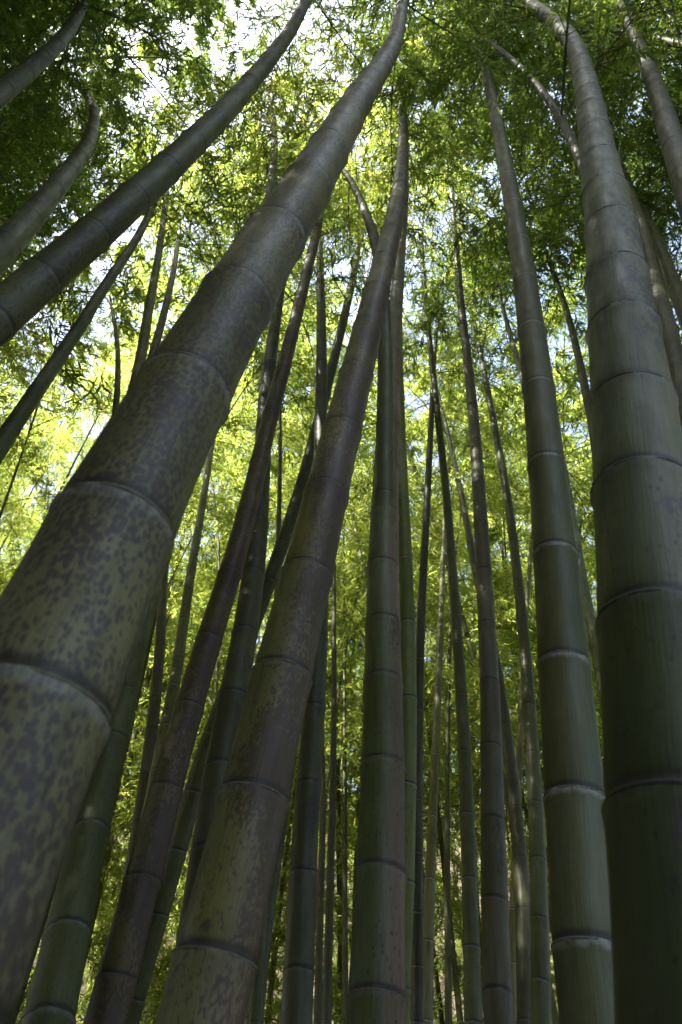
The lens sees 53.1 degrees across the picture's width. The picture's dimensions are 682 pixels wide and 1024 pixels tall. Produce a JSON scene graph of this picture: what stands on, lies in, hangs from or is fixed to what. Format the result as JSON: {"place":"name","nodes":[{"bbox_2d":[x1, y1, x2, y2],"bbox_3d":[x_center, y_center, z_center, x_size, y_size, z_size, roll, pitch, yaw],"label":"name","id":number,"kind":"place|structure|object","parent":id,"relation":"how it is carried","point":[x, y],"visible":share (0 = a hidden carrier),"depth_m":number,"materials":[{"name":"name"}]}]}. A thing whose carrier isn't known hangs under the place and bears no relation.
{"place":"outdoors","nodes":[
{"label":"outdoors","id":0,"kind":"place"},
{"bbox_2d":[18,799,555,1023],"bbox_3d":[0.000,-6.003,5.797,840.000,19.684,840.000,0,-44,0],"label":"ground","id":1,"kind":"structure","parent":0,"point":[442,987],"depth_m":24.13,"materials":[{"name":"green plant"}]},
{"bbox_2d":[0,364,49,594],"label":"bamboo","id":2,"kind":"object","parent":1,"relation":"on","point":[3,550],"visible":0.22,"depth_m":9.65,"materials":[{"name":"green plant"}]},
{"bbox_2d":[0,98,65,526],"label":"bamboo","id":3,"kind":"object","parent":1,"relation":"on","point":[30,442],"visible":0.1,"depth_m":6.83,"materials":[{"name":"green plant"}]},
{"bbox_2d":[0,340,72,590],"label":"bamboo","id":4,"kind":"object","parent":1,"relation":"on","point":[12,392],"visible":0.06,"depth_m":15.89,"materials":[{"name":"green plant"}]},
{"bbox_2d":[0,17,86,384],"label":"bamboo","id":5,"kind":"object","parent":1,"relation":"on","point":[21,369],"visible":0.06,"depth_m":6.58,"materials":[{"name":"green plant"}]},
{"bbox_2d":[0,335,96,595],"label":"bamboo","id":6,"kind":"object","parent":1,"relation":"on","point":[59,466],"visible":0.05,"depth_m":13.94,"materials":[{"name":"green plant"}]},
{"bbox_2d":[0,0,98,124],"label":"bamboo","id":7,"kind":"object","parent":1,"relation":"on","point":[5,42],"visible":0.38,"depth_m":3.94,"materials":[{"name":"green plant"}]},
{"bbox_2d":[0,94,107,278],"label":"bamboo","id":8,"kind":"object","parent":1,"relation":"on","point":[31,177],"visible":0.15,"depth_m":6.35,"materials":[{"name":"green plant"}]},
{"bbox_2d":[0,185,119,591],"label":"bamboo","id":9,"kind":"object","parent":1,"relation":"on","point":[102,347],"visible":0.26,"depth_m":7.71,"materials":[{"name":"green plant"}]},
{"bbox_2d":[0,0,121,53],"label":"bamboo","id":10,"kind":"object","parent":1,"relation":"on","point":[34,9],"visible":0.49,"depth_m":5.00,"materials":[{"name":"green plant"}]},
{"bbox_2d":[0,371,123,593],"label":"bamboo","id":11,"kind":"object","parent":1,"relation":"on","point":[73,424],"visible":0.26,"depth_m":12.69,"materials":[{"name":"green plant"}]},
{"bbox_2d":[4,107,147,240],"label":"bamboo","id":12,"kind":"object","parent":1,"relation":"on","point":[73,213],"visible":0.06,"depth_m":7.89,"materials":[{"name":"green plant"}]},
{"bbox_2d":[0,0,153,368],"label":"bamboo","id":13,"kind":"object","parent":1,"relation":"on","point":[31,165],"visible":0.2,"depth_m":6.60,"materials":[{"name":"green plant"}]},
{"bbox_2d":[0,25,164,504],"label":"bamboo","id":14,"kind":"object","parent":1,"relation":"on","point":[30,330],"visible":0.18,"depth_m":7.54,"materials":[{"name":"green plant"}]},
{"bbox_2d":[0,215,165,426],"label":"bamboo","id":15,"kind":"object","parent":1,"relation":"on","point":[4,398],"visible":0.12,"depth_m":8.10,"materials":[{"name":"green plant"}]},
{"bbox_2d":[0,296,169,745],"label":"bamboo","id":16,"kind":"object","parent":1,"relation":"on","point":[75,348],"visible":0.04,"depth_m":16.32,"materials":[{"name":"green plant"}]},
{"bbox_2d":[0,0,184,277],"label":"bamboo","id":17,"kind":"object","parent":1,"relation":"on","point":[21,227],"visible":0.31,"depth_m":3.96,"materials":[{"name":"green plant"}]},
{"bbox_2d":[0,0,190,198],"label":"bamboo","id":18,"kind":"object","parent":1,"relation":"on","point":[137,21],"visible":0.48,"depth_m":4.49,"materials":[{"name":"green plant"}]},
{"bbox_2d":[0,271,197,590],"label":"bamboo","id":19,"kind":"object","parent":1,"relation":"on","point":[103,365],"visible":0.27,"depth_m":10.07,"materials":[{"name":"green plant"}]},
{"bbox_2d":[0,102,223,464],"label":"bamboo","id":20,"kind":"object","parent":1,"relation":"on","point":[14,423],"visible":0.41,"depth_m":4.09,"materials":[{"name":"green plant"}]},
{"bbox_2d":[0,0,228,280],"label":"bamboo","id":21,"kind":"object","parent":1,"relation":"on","point":[45,170],"visible":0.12,"depth_m":5.92,"materials":[{"name":"green plant"}]},
{"bbox_2d":[15,618,233,1023],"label":"bamboo","id":22,"kind":"object","parent":1,"relation":"on","point":[118,877],"visible":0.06,"depth_m":7.01,"materials":[{"name":"green plant"}]},
{"bbox_2d":[23,208,232,709],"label":"bamboo","id":23,"kind":"object","parent":1,"relation":"on","point":[90,438],"visible":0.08,"depth_m":12.46,"materials":[{"name":"green plant"}]},
{"bbox_2d":[105,278,159,413],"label":"bamboo","id":24,"kind":"object","parent":1,"relation":"on","point":[117,383],"visible":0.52,"depth_m":7.07,"materials":[{"name":"green plant"}]},
{"bbox_2d":[0,0,269,409],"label":"bamboo","id":25,"kind":"object","parent":1,"relation":"on","point":[206,56],"visible":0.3,"depth_m":6.54,"materials":[{"name":"bamboo stem"},{"name":"leaf"}]},
{"bbox_2d":[53,69,231,390],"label":"bamboo","id":26,"kind":"object","parent":1,"relation":"on","point":[142,345],"visible":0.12,"depth_m":5.29,"materials":[{"name":"bamboo stem"},{"name":"leaf"}]},
{"bbox_2d":[17,599,272,1023],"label":"bamboo","id":27,"kind":"object","parent":1,"relation":"on","point":[110,910],"visible":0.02,"depth_m":7.87,"materials":[{"name":"green plant"}]},
{"bbox_2d":[24,582,268,1023],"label":"bamboo","id":28,"kind":"object","parent":1,"relation":"on","point":[166,936],"visible":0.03,"depth_m":7.35,"materials":[{"name":"green plant"}]},
{"bbox_2d":[0,72,313,859],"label":"bamboo","id":29,"kind":"object","parent":1,"relation":"on","point":[225,646],"visible":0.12,"depth_m":8.67,"materials":[{"name":"green plant"}]},
{"bbox_2d":[37,386,287,973],"bbox_3d":[-2.716,0.930,11.387,3.629,17.498,4.971,0,-44,0],"label":"bamboo","id":30,"kind":"object","parent":1,"relation":"on","point":[109,845],"visible":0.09,"depth_m":10.59,"materials":[{"name":"green plant"}]},
{"bbox_2d":[0,0,329,228],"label":"bamboo","id":31,"kind":"object","parent":1,"relation":"on","point":[21,76],"visible":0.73,"depth_m":5.08,"materials":[{"name":"green plant"}]},
{"bbox_2d":[7,129,390,1023],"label":"bamboo","id":32,"kind":"object","parent":1,"relation":"on","point":[285,455],"visible":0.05,"depth_m":6.62,"materials":[{"name":"green plant"}]},
{"bbox_2d":[139,721,284,1023],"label":"bamboo","id":33,"kind":"object","parent":1,"relation":"on","point":[173,933],"visible":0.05,"depth_m":6.65,"materials":[{"name":"green plant"}]},
{"bbox_2d":[109,322,315,820],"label":"bamboo","id":34,"kind":"object","parent":1,"relation":"on","point":[174,682],"visible":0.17,"depth_m":4.59,"materials":[{"name":"green plant"}]},
{"bbox_2d":[86,457,341,1023],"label":"bamboo","id":35,"kind":"object","parent":1,"relation":"on","point":[223,533],"visible":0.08,"depth_m":8.62,"materials":[{"name":"green plant"}]},
{"bbox_2d":[84,104,346,357],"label":"bamboo","id":36,"kind":"object","parent":1,"relation":"on","point":[158,334],"visible":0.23,"depth_m":7.08,"materials":[{"name":"bamboo stem"},{"name":"leaf"}]},
{"bbox_2d":[143,336,291,759],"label":"bamboo","id":37,"kind":"object","parent":1,"relation":"on","point":[239,389],"visible":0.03,"depth_m":13.48,"materials":[{"name":"green plant"}]},
{"bbox_2d":[123,289,313,876],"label":"bamboo","id":38,"kind":"object","parent":1,"relation":"on","point":[151,730],"visible":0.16,"depth_m":4.47,"materials":[{"name":"green plant"}]},
{"bbox_2d":[19,134,418,1023],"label":"bamboo","id":39,"kind":"object","parent":1,"relation":"on","point":[59,972],"visible":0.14,"depth_m":1.89,"materials":[{"name":"green plant"}]},
{"bbox_2d":[116,326,347,863],"bbox_3d":[-2.409,1.590,10.406,5.020,15.171,4.005,10,-45,-10],"label":"bamboo","id":40,"kind":"object","parent":1,"relation":"on","point":[225,540],"visible":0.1,"depth_m":10.76,"materials":[{"name":"green plant"}]},
{"bbox_2d":[101,415,363,905],"bbox_3d":[-1.261,1.573,10.005,3.868,14.653,4.848,11,-45,-11],"label":"bamboo","id":41,"kind":"object","parent":1,"relation":"on","point":[178,577],"visible":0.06,"depth_m":8.47,"materials":[{"name":"green plant"}]},
{"bbox_2d":[0,0,471,347],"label":"bamboo","id":42,"kind":"object","parent":1,"relation":"on","point":[32,286],"visible":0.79,"depth_m":2.38,"materials":[{"name":"green plant"}]},
{"bbox_2d":[148,28,323,339],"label":"bamboo","id":43,"kind":"object","parent":1,"relation":"on","point":[196,104],"visible":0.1,"depth_m":6.68,"materials":[{"name":"green plant"}]},
{"bbox_2d":[110,420,362,893],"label":"bamboo","id":44,"kind":"object","parent":1,"relation":"on","point":[218,553],"visible":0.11,"depth_m":8.10,"materials":[{"name":"green plant"}]},
{"bbox_2d":[83,0,424,1023],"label":"bamboo","id":45,"kind":"object","parent":1,"relation":"on","point":[115,982],"visible":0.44,"depth_m":2.15,"materials":[{"name":"green plant"}]},
{"bbox_2d":[225,74,286,201],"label":"bamboo","id":46,"kind":"object","parent":1,"relation":"on","point":[271,179],"visible":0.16,"depth_m":5.06,"materials":[{"name":"green plant"}]},
{"bbox_2d":[148,578,365,1016],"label":"bamboo","id":47,"kind":"object","parent":1,"relation":"on","point":[291,825],"visible":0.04,"depth_m":10.31,"materials":[{"name":"green plant"}]},
{"bbox_2d":[155,30,389,947],"bbox_3d":[-0.739,-2.024,6.788,2.942,15.144,3.484,-21,-48,21],"label":"bamboo","id":48,"kind":"object","parent":1,"relation":"on","point":[237,671],"visible":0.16,"depth_m":2.80,"materials":[{"name":"green plant"}]},
{"bbox_2d":[127,55,486,1023],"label":"bamboo","id":49,"kind":"object","parent":1,"relation":"on","point":[179,841],"visible":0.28,"depth_m":3.75,"materials":[{"name":"green plant"}]},
{"bbox_2d":[238,289,375,1023],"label":"bamboo","id":50,"kind":"object","parent":1,"relation":"on","point":[255,1014],"visible":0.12,"depth_m":5.65,"materials":[{"name":"green plant"}]},
{"bbox_2d":[174,57,449,506],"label":"bamboo","id":51,"kind":"object","parent":1,"relation":"on","point":[384,473],"visible":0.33,"depth_m":4.59,"materials":[{"name":"green plant"}]},
{"bbox_2d":[271,890,352,1023],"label":"bamboo","id":52,"kind":"object","parent":1,"relation":"on","point":[336,997],"visible":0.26,"depth_m":6.62,"materials":[{"name":"green plant"}]},
{"bbox_2d":[0,0,632,1023],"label":"bamboo","id":53,"kind":"object","parent":1,"relation":"on","point":[78,592],"visible":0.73,"depth_m":0.62,"materials":[{"name":"green plant"}]},
{"bbox_2d":[51,373,587,978],"bbox_3d":[0.135,2.324,8.746,3.907,11.809,3.118,0,-44,0],"label":"bamboo","id":54,"kind":"object","parent":1,"relation":"on","point":[355,649],"visible":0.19,"depth_m":8.61,"materials":[{"name":"green plant"}]},
{"bbox_2d":[188,238,450,1023],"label":"bamboo","id":55,"kind":"object","parent":1,"relation":"on","point":[339,880],"visible":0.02,"depth_m":9.89,"materials":[{"name":"green plant"}]},
{"bbox_2d":[155,0,512,1023],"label":"bamboo","id":56,"kind":"object","parent":1,"relation":"on","point":[213,968],"visible":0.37,"depth_m":1.13,"materials":[{"name":"green plant"}]},
{"bbox_2d":[239,193,429,1023],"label":"bamboo","id":57,"kind":"object","parent":1,"relation":"on","point":[273,896],"visible":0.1,"depth_m":3.96,"materials":[{"name":"green plant"}]},
{"bbox_2d":[238,506,446,1023],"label":"bamboo","id":58,"kind":"object","parent":1,"relation":"on","point":[345,980],"visible":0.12,"depth_m":6.58,"materials":[{"name":"green plant"}]},
{"bbox_2d":[270,332,427,1023],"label":"bamboo","id":59,"kind":"object","parent":1,"relation":"on","point":[318,989],"visible":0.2,"depth_m":5.19,"materials":[{"name":"green plant"}]},
{"bbox_2d":[218,20,489,1023],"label":"bamboo","id":60,"kind":"object","parent":1,"relation":"on","point":[408,638],"visible":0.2,"depth_m":3.11,"materials":[{"name":"green plant"}]},
{"bbox_2d":[235,304,472,668],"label":"bamboo","id":61,"kind":"object","parent":1,"relation":"on","point":[359,545],"visible":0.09,"depth_m":8.91,"materials":[{"name":"green plant"}]},
{"bbox_2d":[280,183,432,1023],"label":"bamboo","id":62,"kind":"object","parent":1,"relation":"on","point":[298,973],"visible":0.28,"depth_m":2.42,"materials":[{"name":"green plant"}]},
{"bbox_2d":[319,433,427,992],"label":"bamboo","id":63,"kind":"object","parent":1,"relation":"on","point":[416,449],"visible":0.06,"depth_m":13.68,"materials":[{"name":"green plant"}]},
{"bbox_2d":[282,388,471,1023],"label":"bamboo","id":64,"kind":"object","parent":1,"relation":"on","point":[327,980],"visible":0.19,"depth_m":5.35,"materials":[{"name":"green plant"}]},
{"bbox_2d":[286,459,480,1023],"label":"bamboo","id":65,"kind":"object","parent":1,"relation":"on","point":[441,1015],"visible":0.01,"depth_m":10.99,"materials":[{"name":"green plant"}]},
{"bbox_2d":[282,338,509,900],"bbox_3d":[1.275,2.841,11.643,4.983,15.060,3.976,-19,-47,18],"label":"bamboo","id":66,"kind":"object","parent":1,"relation":"on","point":[470,725],"visible":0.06,"depth_m":10.75,"materials":[{"name":"green plant"}]},
{"bbox_2d":[262,22,551,1023],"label":"bamboo","id":67,"kind":"object","parent":1,"relation":"on","point":[376,988],"visible":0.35,"depth_m":1.43,"materials":[{"name":"green plant"}]},
{"bbox_2d":[288,331,530,1023],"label":"bamboo","id":68,"kind":"object","parent":1,"relation":"on","point":[522,920],"visible":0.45,"depth_m":3.87,"materials":[{"name":"green plant"}]},
{"bbox_2d":[297,366,523,931],"bbox_3d":[1.178,1.389,11.533,4.860,17.006,3.472,2,-44,-2],"label":"bamboo","id":69,"kind":"object","parent":1,"relation":"on","point":[356,804],"visible":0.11,"depth_m":10.35,"materials":[{"name":"green plant"}]},
{"bbox_2d":[325,482,529,1023],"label":"bamboo","id":70,"kind":"object","parent":1,"relation":"on","point":[457,995],"visible":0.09,"depth_m":8.57,"materials":[{"name":"green plant"}]},
{"bbox_2d":[343,143,519,1023],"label":"bamboo","id":71,"kind":"object","parent":1,"relation":"on","point":[473,1008],"visible":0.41,"depth_m":4.06,"materials":[{"name":"green plant"}]},
{"bbox_2d":[280,271,598,1023],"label":"bamboo","id":72,"kind":"object","parent":1,"relation":"on","point":[473,672],"visible":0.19,"depth_m":8.48,"materials":[{"name":"green plant"}]},
{"bbox_2d":[324,568,557,1018],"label":"bamboo","id":73,"kind":"object","parent":1,"relation":"on","point":[436,1002],"visible":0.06,"depth_m":9.06,"materials":[{"name":"green plant"}]},
{"bbox_2d":[334,210,586,1023],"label":"bamboo","id":74,"kind":"object","parent":1,"relation":"on","point":[541,996],"visible":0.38,"depth_m":4.12,"materials":[{"name":"green plant"}]},
{"bbox_2d":[349,36,575,1023],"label":"bamboo","id":75,"kind":"object","parent":1,"relation":"on","point":[497,997],"visible":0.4,"depth_m":2.61,"materials":[{"name":"green plant"}]},
{"bbox_2d":[414,443,522,1023],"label":"bamboo","id":76,"kind":"object","parent":1,"relation":"on","point":[447,958],"visible":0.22,"depth_m":6.34,"materials":[{"name":"green plant"}]},
{"bbox_2d":[419,389,533,1023],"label":"bamboo","id":77,"kind":"object","parent":1,"relation":"on","point":[429,889],"visible":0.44,"depth_m":5.34,"materials":[{"name":"green plant"}]},
{"bbox_2d":[368,245,586,1023],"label":"bamboo","id":78,"kind":"object","parent":1,"relation":"on","point":[417,993],"visible":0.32,"depth_m":4.54,"materials":[{"name":"leaf"},{"name":"bamboo"}]},
{"bbox_2d":[354,384,602,912],"bbox_3d":[2.553,1.227,10.091,4.013,15.202,5.030,-22,-48,21],"label":"bamboo","id":79,"kind":"object","parent":1,"relation":"on","point":[476,784],"visible":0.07,"depth_m":8.42,"materials":[{"name":"green plant"}]},
{"bbox_2d":[352,0,613,1023],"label":"bamboo","id":80,"kind":"object","parent":1,"relation":"on","point":[574,796],"visible":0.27,"depth_m":1.35,"materials":[{"name":"green plant"}]},
{"bbox_2d":[423,461,553,1005],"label":"bamboo","id":81,"kind":"object","parent":1,"relation":"on","point":[456,909],"visible":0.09,"depth_m":10.20,"materials":[{"name":"green plant"}]},
{"bbox_2d":[423,731,556,1022],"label":"bamboo","id":82,"kind":"object","parent":1,"relation":"on","point":[479,873],"visible":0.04,"depth_m":11.86,"materials":[{"name":"green plant"}]},
{"bbox_2d":[315,0,681,1023],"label":"bamboo","id":83,"kind":"object","parent":1,"relation":"on","point":[637,458],"visible":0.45,"depth_m":0.73,"materials":[{"name":"green plant"}]},
{"bbox_2d":[420,222,601,714],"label":"bamboo","id":84,"kind":"object","parent":1,"relation":"on","point":[589,615],"visible":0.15,"depth_m":8.21,"materials":[{"name":"green plant"}]},
{"bbox_2d":[431,374,591,1023],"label":"bamboo","id":85,"kind":"object","parent":1,"relation":"on","point":[519,761],"visible":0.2,"depth_m":7.26,"materials":[{"name":"green plant"}]},
{"bbox_2d":[423,324,602,975],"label":"bamboo","id":86,"kind":"object","parent":1,"relation":"on","point":[515,718],"visible":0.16,"depth_m":8.73,"materials":[{"name":"green plant"}]},
{"bbox_2d":[430,346,601,809],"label":"bamboo","id":87,"kind":"object","parent":1,"relation":"on","point":[523,567],"visible":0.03,"depth_m":12.07,"materials":[{"name":"green plant"}]},
{"bbox_2d":[403,171,631,449],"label":"bamboo","id":88,"kind":"object","parent":1,"relation":"on","point":[433,315],"visible":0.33,"depth_m":6.50,"materials":[{"name":"green plant"}]},
{"bbox_2d":[439,231,602,832],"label":"bamboo","id":89,"kind":"object","parent":1,"relation":"on","point":[584,499],"visible":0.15,"depth_m":9.34,"materials":[{"name":"green plant"}]},
{"bbox_2d":[382,0,681,228],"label":"bamboo","id":90,"kind":"object","parent":1,"relation":"on","point":[650,37],"visible":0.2,"depth_m":5.33,"materials":[{"name":"green plant"}]},
{"bbox_2d":[387,0,681,177],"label":"bamboo","id":91,"kind":"object","parent":1,"relation":"on","point":[559,116],"visible":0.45,"depth_m":5.25,"materials":[{"name":"green plant"}]},
{"bbox_2d":[470,497,601,804],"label":"bamboo","id":92,"kind":"object","parent":1,"relation":"on","point":[492,535],"visible":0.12,"depth_m":9.74,"materials":[{"name":"green plant"}]},
{"bbox_2d":[401,0,681,226],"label":"bamboo","id":93,"kind":"object","parent":1,"relation":"on","point":[667,124],"visible":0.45,"depth_m":4.73,"materials":[{"name":"green plant"}]},
{"bbox_2d":[443,0,681,425],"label":"bamboo","id":94,"kind":"object","parent":1,"relation":"on","point":[672,338],"visible":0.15,"depth_m":4.68,"materials":[{"name":"green plant"}]},
{"bbox_2d":[452,7,681,347],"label":"bamboo","id":95,"kind":"object","parent":1,"relation":"on","point":[673,281],"visible":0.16,"depth_m":5.25,"materials":[{"name":"green plant"}]},
{"bbox_2d":[467,29,681,341],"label":"bamboo","id":96,"kind":"object","parent":1,"relation":"on","point":[562,241],"visible":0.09,"depth_m":5.87,"materials":[{"name":"green plant"}]},
{"bbox_2d":[481,174,677,452],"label":"bamboo","id":97,"kind":"object","parent":1,"relation":"on","point":[580,365],"visible":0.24,"depth_m":6.44,"materials":[{"name":"green plant"}]},
{"bbox_2d":[509,298,670,859],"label":"bamboo","id":98,"kind":"object","parent":1,"relation":"on","point":[589,551],"visible":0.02,"depth_m":9.94,"materials":[{"name":"green plant"}]},
{"bbox_2d":[508,0,681,219],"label":"bamboo","id":99,"kind":"object","parent":1,"relation":"on","point":[641,132],"visible":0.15,"depth_m":5.46,"materials":[{"name":"green plant"}]},
{"bbox_2d":[0,0,681,793],"label":"sky","id":100,"kind":"structure","parent":0,"point":[232,10],"materials":[{"name":"white"}]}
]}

